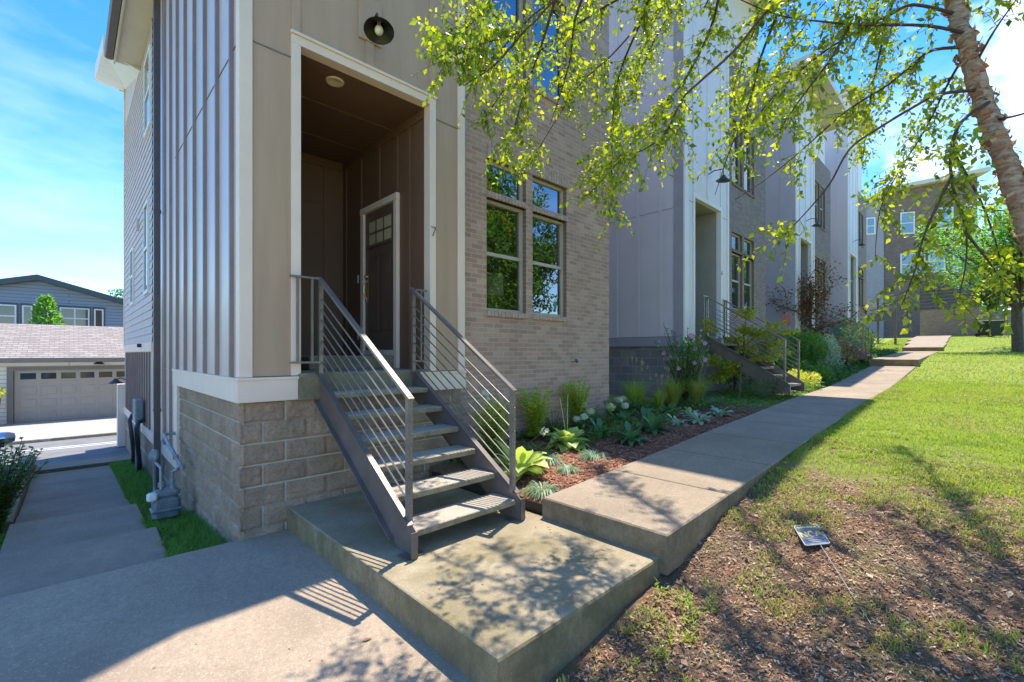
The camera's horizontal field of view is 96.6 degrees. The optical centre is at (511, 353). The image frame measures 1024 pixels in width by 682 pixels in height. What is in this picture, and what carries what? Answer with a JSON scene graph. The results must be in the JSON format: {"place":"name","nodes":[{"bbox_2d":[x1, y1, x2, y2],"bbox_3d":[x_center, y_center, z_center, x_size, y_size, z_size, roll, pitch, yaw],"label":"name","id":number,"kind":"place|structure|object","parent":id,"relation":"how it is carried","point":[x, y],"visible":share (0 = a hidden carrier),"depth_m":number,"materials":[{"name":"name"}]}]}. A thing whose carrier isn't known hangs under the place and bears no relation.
{"place":"outdoors","nodes":[
{"label":"outdoors","id":0,"kind":"place"},
{"bbox_2d":[0,435,128,464],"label":"street","id":1,"kind":"structure","parent":0,"point":[67,454],"depth_m":12.60,"materials":[{"name":"concrete"}]},
{"bbox_2d":[18,454,130,515],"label":"side path","id":2,"kind":"structure","parent":0,"point":[67,490],"depth_m":8.31,"materials":[{"name":"concrete"}]},
{"bbox_2d":[0,529,471,681],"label":"driveway slab","id":3,"kind":"structure","parent":0,"point":[305,598],"depth_m":2.92,"materials":[{"name":"concrete"}]},
{"bbox_2d":[0,336,1023,681],"bbox_3d":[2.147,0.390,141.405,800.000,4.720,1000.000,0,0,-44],"label":"ground","id":4,"kind":"structure","parent":0,"point":[960,590],"depth_m":3.08,"materials":[{"name":"soil"}]},
{"bbox_2d":[3,455,34,530],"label":"path kerb","id":5,"kind":"structure","parent":4,"relation":"on","point":[13,516],"depth_m":6.92,"materials":[{"name":"concrete"}]},
{"bbox_2d":[0,437,48,532],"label":"leafy bush","id":6,"kind":"object","parent":4,"relation":"on","point":[9,489],"visible":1,"depth_m":5.76,"materials":[{"name":"green plant"}]},
{"bbox_2d":[26,294,66,324],"bbox_3d":[-21.390,-0.110,20.916,2.820,5.279,2.760,0,0,-44],"label":"conical tree","id":7,"kind":"object","parent":4,"relation":"on","point":[48,303],"visible":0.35,"depth_m":20.76,"materials":[{"name":"green plant"}]},
{"bbox_2d":[0,416,116,444],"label":"driveway apron","id":8,"kind":"object","parent":4,"relation":"on","point":[41,431],"visible":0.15,"depth_m":15.32,"materials":[{"name":"concrete"}]},
{"bbox_2d":[0,323,124,423],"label":"garage","id":9,"kind":"structure","parent":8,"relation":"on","point":[55,372],"depth_m":17.77,"materials":[{"name":"grey"}]},
{"bbox_2d":[14,369,124,422],"bbox_3d":[-16.490,1.590,18.363,4.820,1.920,0.036,0,0,-44],"label":"door","id":10,"kind":"structure","parent":9,"relation":"in","point":[39,395],"depth_m":17.61,"materials":[{"name":"grey metal"}]},
{"bbox_2d":[0,274,122,326],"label":"gabled house","id":11,"kind":"structure","parent":4,"relation":"on","point":[75,304],"depth_m":22.36,"materials":[{"name":"wood"}]},
{"bbox_2d":[0,302,17,323],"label":"window","id":12,"kind":"structure","parent":11,"relation":"in","point":[8,311],"depth_m":21.18,"materials":[{"name":"glass"}]},
{"bbox_2d":[20,303,33,323],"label":"window","id":13,"kind":"structure","parent":11,"relation":"in","point":[25,308],"depth_m":21.55,"materials":[{"name":"glass"}]},
{"bbox_2d":[58,305,90,325],"bbox_3d":[-21.772,-1.380,22.731,1.200,1.980,0.050,0,0,-44],"label":"window","id":14,"kind":"structure","parent":11,"relation":"in","point":[72,315],"depth_m":22.76,"materials":[{"name":"glass"}]},
{"bbox_2d":[92,307,104,325],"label":"window","id":15,"kind":"structure","parent":11,"relation":"in","point":[98,313],"depth_m":23.33,"materials":[{"name":"glass"}]},
{"bbox_2d":[15,499,129,522],"bbox_3d":[-6.098,2.440,6.394,1.210,0.300,1.230,0,0,-44],"label":"step","id":16,"kind":"object","parent":4,"relation":"on","point":[38,516],"visible":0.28,"depth_m":6.62,"materials":[{"name":"concrete"}]},
{"bbox_2d":[0,504,145,556],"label":"step","id":17,"kind":"object","parent":4,"relation":"on","point":[28,536],"visible":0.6,"depth_m":5.50,"materials":[{"name":"concrete"}]},
{"bbox_2d":[0,527,167,597],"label":"step","id":18,"kind":"object","parent":4,"relation":"on","point":[32,570],"visible":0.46,"depth_m":4.28,"materials":[{"name":"concrete"}]},
{"bbox_2d":[146,432,184,520],"bbox_3d":[-4.602,1.639,6.093,0.381,0.982,1.474,0,0,-36],"label":"gas meter","id":19,"kind":"object","parent":4,"relation":"on","point":[165,503],"visible":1,"depth_m":5.61,"materials":[{"name":"grey paint"}]},
{"bbox_2d":[107,460,230,557],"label":"side grass","id":20,"kind":"structure","parent":4,"relation":"on","point":[201,536],"depth_m":5.41,"materials":[{"name":"green plant"}]},
{"bbox_2d":[95,0,608,542],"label":"townhouse","id":21,"kind":"structure","parent":4,"relation":"on","point":[269,146],"depth_m":6.07,"materials":[{"name":"paint"}]},
{"bbox_2d":[130,246,134,305],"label":"side window","id":22,"kind":"structure","parent":21,"relation":"in","point":[132,255],"depth_m":10.98,"materials":[{"name":"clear glass"}]},
{"bbox_2d":[127,398,145,472],"bbox_3d":[-8.064,1.740,9.798,0.210,1.580,1.579,0,0,-44],"label":"electric box","id":23,"kind":"object","parent":21,"relation":"attached to","point":[137,416],"visible":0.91,"depth_m":9.37,"materials":[{"name":"grey paint"}]},
{"bbox_2d":[143,198,149,295],"bbox_3d":[-7.309,-2.105,9.140,0.060,1.830,0.700,0,0,-44],"label":"side window","id":24,"kind":"structure","parent":21,"relation":"in","point":[146,208],"depth_m":9.13,"materials":[{"name":"white glass"}]},
{"bbox_2d":[144,44,152,138],"bbox_3d":[-7.170,-5.120,8.997,0.060,1.500,0.900,0,0,-44],"label":"side window","id":25,"kind":"structure","parent":21,"relation":"in","point":[148,67],"depth_m":8.90,"materials":[{"name":"white glass"}]},
{"bbox_2d":[363,203,392,349],"bbox_3d":[-1.927,-1.070,6.559,0.079,2.040,0.900,0,0,-44],"label":"door","id":26,"kind":"structure","parent":21,"relation":"in","point":[378,285],"depth_m":6.58,"materials":[{"name":"brown wood"}]},
{"bbox_2d":[487,273,503,307],"bbox_3d":[-0.309,-0.660,7.112,0.360,1.140,0.360,0,0,-44],"label":"table lamp","id":27,"kind":"object","parent":21,"relation":"in","point":[494,285],"visible":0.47,"depth_m":6.96,"materials":[{"name":"fabric"}]},
{"bbox_2d":[487,198,525,312],"bbox_3d":[-0.117,-1.413,6.776,0.799,1.605,0.130,0,0,-44],"label":"window","id":28,"kind":"structure","parent":21,"relation":"in","point":[521,259],"depth_m":7.03,"materials":[{"name":"glass"}]},
{"bbox_2d":[487,157,525,202],"bbox_3d":[-0.117,-2.540,6.776,0.799,0.480,0.130,0,0,-44],"label":"window","id":29,"kind":"structure","parent":21,"relation":"in","point":[521,188],"depth_m":7.01,"materials":[{"name":"glass"}]},
{"bbox_2d":[487,0,525,78],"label":"window","id":30,"kind":"structure","parent":21,"relation":"in","point":[521,3],"depth_m":7.03,"materials":[{"name":"glass"}]},
{"bbox_2d":[533,212,565,316],"bbox_3d":[0.573,-1.413,7.446,0.834,1.605,0.130,0,0,-44],"label":"window","id":31,"kind":"structure","parent":21,"relation":"in","point":[562,226],"depth_m":7.71,"materials":[{"name":"glass"}]},
{"bbox_2d":[533,175,565,215],"bbox_3d":[0.573,-2.540,7.446,0.834,0.480,0.130,0,0,-44],"label":"window","id":32,"kind":"structure","parent":21,"relation":"in","point":[562,191],"depth_m":7.65,"materials":[{"name":"glass"}]},
{"bbox_2d":[533,0,565,103],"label":"window","id":33,"kind":"structure","parent":21,"relation":"in","point":[557,8],"depth_m":7.71,"materials":[{"name":"glass"}]},
{"bbox_2d":[287,477,661,681],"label":"landing pad","id":34,"kind":"object","parent":4,"relation":"on","point":[525,629],"visible":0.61,"depth_m":3.15,"materials":[{"name":"concrete"}]},
{"bbox_2d":[290,274,525,560],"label":"metal staircase","id":35,"kind":"structure","parent":34,"relation":"on","point":[403,528],"depth_m":4.25,"materials":[{"name":"metal"}]},
{"bbox_2d":[432,471,541,514],"bbox_3d":[-0.337,1.515,4.988,0.030,0.170,1.875,0,0,-44],"label":"bed edging","id":36,"kind":"object","parent":4,"relation":"on","point":[530,505],"visible":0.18,"depth_m":4.94,"materials":[{"name":"grey concrete"}]},
{"bbox_2d":[443,400,769,502],"bbox_3d":[2.061,1.264,7.426,6.800,0.457,2.050,0,0,-44],"label":"planting bed","id":37,"kind":"object","parent":4,"relation":"on","point":[671,434],"visible":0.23,"depth_m":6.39,"materials":[{"name":"brown wood"}]},
{"bbox_2d":[468,396,508,457],"bbox_3d":[-0.247,0.952,5.860,0.615,0.832,0.601,0,0,12],"label":"perennial","id":38,"kind":"object","parent":37,"relation":"on","point":[492,435],"visible":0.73,"depth_m":5.77,"materials":[{"name":"green plant"}]},
{"bbox_2d":[493,439,551,481],"bbox_3d":[0.102,1.179,5.111,0.723,0.444,0.722,0,0,20],"label":"hosta","id":39,"kind":"object","parent":37,"relation":"on","point":[525,459],"visible":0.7,"depth_m":5.01,"materials":[{"name":"green plant"}]},
{"bbox_2d":[516,385,553,439],"bbox_3d":[0.323,0.886,6.715,0.609,0.829,0.613,0,0,-44],"label":"perennial","id":40,"kind":"object","parent":37,"relation":"on","point":[532,409],"visible":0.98,"depth_m":6.69,"materials":[{"name":"green plant"}]},
{"bbox_2d":[520,480,559,498],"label":"grass tuft","id":41,"kind":"object","parent":37,"relation":"on","point":[537,489],"visible":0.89,"depth_m":4.56,"materials":[{"name":"green plant"}]},
{"bbox_2d":[544,394,590,452],"bbox_3d":[0.774,0.944,6.279,0.600,0.770,0.711,0,0,23],"label":"hosta","id":42,"kind":"object","parent":37,"relation":"on","point":[564,440],"visible":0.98,"depth_m":6.18,"materials":[{"name":"green plant"}]},
{"bbox_2d":[558,378,591,424],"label":"perennial","id":43,"kind":"object","parent":37,"relation":"on","point":[573,401],"visible":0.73,"depth_m":7.41,"materials":[{"name":"green plant"}]},
{"bbox_2d":[446,395,716,463],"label":"plants","id":44,"kind":"object","parent":37,"relation":"on","point":[647,404],"visible":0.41,"depth_m":7.28,"materials":[{"name":"green plant"}]},
{"bbox_2d":[571,413,599,431],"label":"hydrangea","id":45,"kind":"object","parent":37,"relation":"on","point":[583,416],"visible":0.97,"depth_m":6.99,"materials":[{"name":"white plant"}]},
{"bbox_2d":[576,449,607,460],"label":"grass tuft","id":46,"kind":"object","parent":37,"relation":"on","point":[590,455],"visible":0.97,"depth_m":5.68,"materials":[{"name":"green plant"}]},
{"bbox_2d":[576,400,615,424],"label":"hydrangea","id":47,"kind":"object","parent":37,"relation":"on","point":[590,412],"visible":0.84,"depth_m":7.36,"materials":[{"name":"plant"}]},
{"bbox_2d":[585,417,614,437],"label":"hosta","id":48,"kind":"object","parent":37,"relation":"on","point":[599,422],"visible":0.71,"depth_m":6.88,"materials":[{"name":"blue plant"}]},
{"bbox_2d":[603,397,632,416],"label":"hydrangea","id":49,"kind":"object","parent":37,"relation":"on","point":[624,405],"visible":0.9,"depth_m":7.97,"materials":[{"name":"white plant"}]},
{"bbox_2d":[609,421,649,445],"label":"hosta","id":50,"kind":"object","parent":37,"relation":"on","point":[630,436],"visible":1,"depth_m":6.42,"materials":[{"name":"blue plant"}]},
{"bbox_2d":[615,356,657,411],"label":"ornamental grass","id":51,"kind":"object","parent":37,"relation":"on","point":[633,390],"depth_m":8.85,"materials":[{"name":"plant"}]},
{"bbox_2d":[636,412,674,435],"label":"hosta","id":52,"kind":"object","parent":37,"relation":"on","point":[653,422],"visible":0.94,"depth_m":6.93,"materials":[{"name":"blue plant"}]},
{"bbox_2d":[650,374,669,410],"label":"ornamental grass","id":53,"kind":"object","parent":37,"relation":"on","point":[659,399],"depth_m":8.99,"materials":[{"name":"plant"}]},
{"bbox_2d":[654,357,697,406],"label":"ornamental grass","id":54,"kind":"object","parent":37,"relation":"on","point":[674,396],"depth_m":9.13,"materials":[{"name":"plant"}]},
{"bbox_2d":[654,322,717,404],"bbox_3d":[3.657,0.236,9.598,1.392,1.734,1.252,0,0,-44],"label":"flowering shrub","id":55,"kind":"object","parent":37,"relation":"on","point":[691,358],"visible":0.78,"depth_m":9.50,"materials":[{"name":"green plant"}]},
{"bbox_2d":[683,356,713,406],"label":"ornamental grass","id":56,"kind":"object","parent":37,"relation":"on","point":[696,391],"depth_m":9.20,"materials":[{"name":"plant"}]},
{"bbox_2d":[684,411,714,424],"bbox_3d":[3.137,1.082,7.610,0.447,0.212,0.410,0,0,-20],"label":"lamb ear","id":57,"kind":"object","parent":37,"relation":"on","point":[695,418],"visible":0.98,"depth_m":7.60},
{"bbox_2d":[557,577,718,681],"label":"weeds","id":58,"kind":"object","parent":4,"relation":"on","point":[656,650],"visible":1,"depth_m":2.84,"materials":[{"name":"green plant"}]},
{"bbox_2d":[609,0,792,397],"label":"townhouse","id":59,"kind":"structure","parent":4,"relation":"on","point":[681,251],"depth_m":11.58,"materials":[{"name":"concrete"}]},
{"bbox_2d":[732,253,741,309],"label":"window","id":60,"kind":"structure","parent":59,"relation":"in","point":[736,259],"depth_m":13.30,"materials":[{"name":"glass"}]},
{"bbox_2d":[732,231,741,251],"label":"window","id":61,"kind":"structure","parent":59,"relation":"in","point":[736,238],"depth_m":13.27,"materials":[{"name":"glass"}]},
{"bbox_2d":[732,119,741,186],"bbox_3d":[6.390,-5.710,13.088,0.800,1.800,0.130,0,0,-44],"label":"window","id":62,"kind":"structure","parent":59,"relation":"in","point":[738,162],"depth_m":13.32,"materials":[{"name":"glass"}]},
{"bbox_2d":[744,258,753,311],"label":"window","id":63,"kind":"structure","parent":59,"relation":"in","point":[749,265],"depth_m":13.98,"materials":[{"name":"glass"}]},
{"bbox_2d":[744,129,753,194],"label":"window","id":64,"kind":"structure","parent":59,"relation":"in","point":[748,183],"depth_m":14.00,"materials":[{"name":"glass"}]},
{"bbox_2d":[409,0,1023,338],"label":"river birch","id":65,"kind":"object","parent":4,"relation":"on","point":[997,143],"visible":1,"depth_m":3.47,"materials":[{"name":"green plant"}]},
{"bbox_2d":[722,349,746,390],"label":"ivy shrub","id":66,"kind":"object","parent":4,"relation":"on","point":[735,379],"visible":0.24,"depth_m":11.74,"materials":[{"name":"green plant"}]},
{"bbox_2d":[542,351,938,575],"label":"walkway","id":67,"kind":"structure","parent":4,"relation":"on","point":[698,492],"depth_m":4.74,"materials":[{"name":"concrete"}]},
{"bbox_2d":[697,306,802,394],"bbox_3d":[5.549,-0.056,10.718,2.312,2.177,0.836,0,0,7],"label":"maple tree","id":68,"kind":"object","parent":4,"relation":"on","point":[729,372],"visible":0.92,"depth_m":10.69,"materials":[{"name":"green plant"}]},
{"bbox_2d":[679,383,820,411],"bbox_3d":[5.751,0.978,10.867,5.697,0.356,1.798,0,0,-44],"label":"ground cover","id":69,"kind":"object","parent":4,"relation":"on","point":[746,397],"visible":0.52,"depth_m":10.06,"materials":[{"name":"green plant"}]},
{"bbox_2d":[702,295,804,393],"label":"metal staircase","id":70,"kind":"structure","parent":4,"relation":"on","point":[758,369],"depth_m":10.85,"materials":[{"name":"metal"}]},
{"bbox_2d":[750,373,789,398],"bbox_3d":[5.781,0.741,10.228,1.433,0.642,0.743,0,0,-44],"label":"juniper","id":71,"kind":"object","parent":4,"relation":"on","point":[761,391],"visible":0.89,"depth_m":10.05,"materials":[{"name":"green plant"}]},
{"bbox_2d":[753,327,796,371],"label":"hedge shrub","id":72,"kind":"object","parent":4,"relation":"on","point":[781,361],"visible":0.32,"depth_m":13.81,"materials":[{"name":"green plant"}]},
{"bbox_2d":[560,437,1023,681],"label":"leaf litter","id":73,"kind":"object","parent":4,"relation":"on","point":[840,660],"visible":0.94,"depth_m":2.97,"materials":[{"name":"plant"}]},
{"bbox_2d":[566,426,1023,681],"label":"dry straw","id":74,"kind":"object","parent":4,"relation":"on","point":[854,567],"visible":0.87,"depth_m":3.16,"materials":[{"name":"plant"}]},
{"bbox_2d":[758,51,849,369],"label":"townhouse","id":75,"kind":"structure","parent":4,"relation":"on","point":[783,203],"depth_m":17.49,"materials":[{"name":"paint"}]},
{"bbox_2d":[815,180,819,223],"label":"window","id":76,"kind":"structure","parent":75,"relation":"in","point":[817,186],"depth_m":19.66,"materials":[{"name":"glass"}]},
{"bbox_2d":[820,185,824,228],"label":"window","id":77,"kind":"structure","parent":75,"relation":"in","point":[822,199],"depth_m":20.32,"materials":[{"name":"glass"}]},
{"bbox_2d":[778,328,829,367],"bbox_3d":[9.645,-0.045,15.178,2.201,1.623,1.612,0,0,-44],"label":"leafy shrub","id":78,"kind":"object","parent":4,"relation":"on","point":[806,344],"visible":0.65,"depth_m":14.88,"materials":[{"name":"green plant"}]},
{"bbox_2d":[788,369,821,386],"bbox_3d":[7.483,0.691,11.852,1.175,0.611,0.981,0,0,-44],"label":"daisy patch","id":79,"kind":"object","parent":4,"relation":"on","point":[804,375],"visible":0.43,"depth_m":11.69,"materials":[{"name":"yellow plant"}]},
{"bbox_2d":[788,360,836,383],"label":"fern shrub","id":80,"kind":"object","parent":4,"relation":"on","point":[810,368],"visible":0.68,"depth_m":13.08,"materials":[{"name":"green plant"}]},
{"bbox_2d":[766,255,879,364],"bbox_3d":[11.111,-1.469,16.930,3.972,4.174,2.435,0,0,6],"label":"purple maple","id":81,"kind":"object","parent":4,"relation":"on","point":[804,307],"visible":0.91,"depth_m":16.72,"materials":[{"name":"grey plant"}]},
{"bbox_2d":[746,348,902,389],"bbox_3d":[13.463,0.325,18.422,17.200,1.385,2.043,0,0,-44],"label":"ground cover","id":82,"kind":"object","parent":4,"relation":"on","point":[880,353],"visible":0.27,"depth_m":15.88,"materials":[{"name":"green plant"}]},
{"bbox_2d":[811,332,845,369],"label":"silver shrub","id":83,"kind":"object","parent":4,"relation":"on","point":[830,357],"visible":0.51,"depth_m":15.33,"materials":[{"name":"green plant"}]},
{"bbox_2d":[794,524,871,624],"bbox_3d":[2.264,1.515,3.276,0.202,0.197,1.156,0,0,18],"label":"yard sign","id":84,"kind":"object","parent":4,"relation":"on","point":[808,536],"visible":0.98,"depth_m":3.57,"materials":[{"name":"white plastic"}]},
{"bbox_2d":[807,302,872,359],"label":"metal staircase","id":85,"kind":"structure","parent":4,"relation":"on","point":[863,354],"depth_m":17.46,"materials":[{"name":"metal"}]},
{"bbox_2d":[661,422,1023,679],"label":"bank grass","id":86,"kind":"structure","parent":4,"relation":"on","point":[900,442],"depth_m":4.26,"materials":[{"name":"green plant"}]},
{"bbox_2d":[834,336,860,367],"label":"grey shrub","id":87,"kind":"object","parent":4,"relation":"on","point":[846,354],"visible":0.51,"depth_m":16.61,"materials":[{"name":"green plant"}]},
{"bbox_2d":[826,316,874,351],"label":"round shrub","id":88,"kind":"object","parent":4,"relation":"on","point":[844,329],"visible":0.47,"depth_m":19.30,"materials":[{"name":"green plant"}]},
{"bbox_2d":[825,84,877,350],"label":"townhouse","id":89,"kind":"structure","parent":4,"relation":"on","point":[848,235],"depth_m":23.83,"materials":[{"name":"concrete"}]},
{"bbox_2d":[856,329,884,351],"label":"green shrub","id":90,"kind":"object","parent":4,"relation":"on","point":[870,339],"visible":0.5,"depth_m":20.97,"materials":[{"name":"green plant"}]},
{"bbox_2d":[866,294,896,344],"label":"wooden deck","id":91,"kind":"structure","parent":4,"relation":"on","point":[885,317],"depth_m":29.59,"materials":[{"name":"wood"}]},
{"bbox_2d":[755,379,1023,522],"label":"lawn grass","id":92,"kind":"structure","parent":4,"relation":"on","point":[903,403],"depth_m":6.62,"materials":[{"name":"green plant"}]},
{"bbox_2d":[863,166,990,337],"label":"townhouse","id":93,"kind":"structure","parent":4,"relation":"on","point":[879,277],"depth_m":41.69,"materials":[{"name":"brick"}]},
{"bbox_2d":[866,217,875,234],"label":"window","id":94,"kind":"structure","parent":93,"relation":"in","point":[871,221],"depth_m":42.19,"materials":[{"name":"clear glass"}]},
{"bbox_2d":[900,211,914,234],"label":"window","id":95,"kind":"structure","parent":93,"relation":"in","point":[909,224],"depth_m":41.51,"materials":[{"name":"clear glass"}]},
{"bbox_2d":[900,252,924,274],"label":"window","id":96,"kind":"structure","parent":93,"relation":"in","point":[904,263],"depth_m":41.52,"materials":[{"name":"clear glass"}]},
{"bbox_2d":[928,250,945,271],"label":"window","id":97,"kind":"structure","parent":93,"relation":"in","point":[933,257],"depth_m":40.84,"materials":[{"name":"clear glass"}]},
{"bbox_2d":[902,335,951,351],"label":"walkway","id":98,"kind":"structure","parent":4,"relation":"on","point":[927,343],"depth_m":26.24,"materials":[{"name":"concrete"}]},
{"bbox_2d":[875,335,1023,407],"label":"lawn grass","id":99,"kind":"structure","parent":4,"relation":"on","point":[981,354],"depth_m":13.25,"materials":[{"name":"green plant"}]},
{"bbox_2d":[988,320,1003,336],"bbox_3d":[31.859,-1.628,30.014,0.680,1.087,0.800,0,0,-44],"label":"utility box","id":100,"kind":"object","parent":99,"relation":"on","point":[996,329],"visible":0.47,"depth_m":29.82,"materials":[{"name":"plastic"}]},
{"bbox_2d":[920,307,980,336],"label":"retaining wall","id":101,"kind":"structure","parent":4,"relation":"on","point":[933,323],"depth_m":34.69,"materials":[{"name":"concrete"}]},
{"bbox_2d":[917,276,978,310],"bbox_3d":[32.893,-4.570,34.568,0.149,2.400,3.582,0,0,-28],"label":"slat fence","id":102,"kind":"object","parent":101,"relation":"on","point":[936,307],"visible":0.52,"depth_m":34.78,"materials":[{"name":"wood"}]},
{"bbox_2d":[913,201,1023,351],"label":"broadleaf tree","id":103,"kind":"object","parent":4,"relation":"on","point":[1001,233],"visible":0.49,"depth_m":20.97,"materials":[{"name":"green plant"}]},
{"bbox_2d":[977,234,1008,311],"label":"broadleaf tree","id":104,"kind":"object","parent":4,"relation":"on","point":[986,295],"visible":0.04,"depth_m":51.69,"materials":[{"name":"green plant"}]},
{"bbox_2d":[981,309,1023,335],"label":"retaining wall","id":105,"kind":"structure","parent":4,"relation":"on","point":[994,314],"depth_m":32.74,"materials":[{"name":"concrete"}]},
{"bbox_2d":[0,0,1023,309],"label":"sky","id":106,"kind":"structure","parent":0,"point":[61,128],"materials":[{"name":"blue"}]},
{"bbox_2d":[848,338,910,362],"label":"verge grass","id":107,"kind":"structure","parent":0,"point":[889,344],"depth_m":28.49,"materials":[{"name":"green plant"}]},
{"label":"parking apron","id":108,"kind":"structure","parent":0,"visible":0},
{"bbox_2d":[0,432,15,472],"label":"parked car","id":109,"kind":"object","parent":108,"relation":"on","point":[10,436],"visible":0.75,"depth_m":6.68,"materials":[{"name":"blue paint"}]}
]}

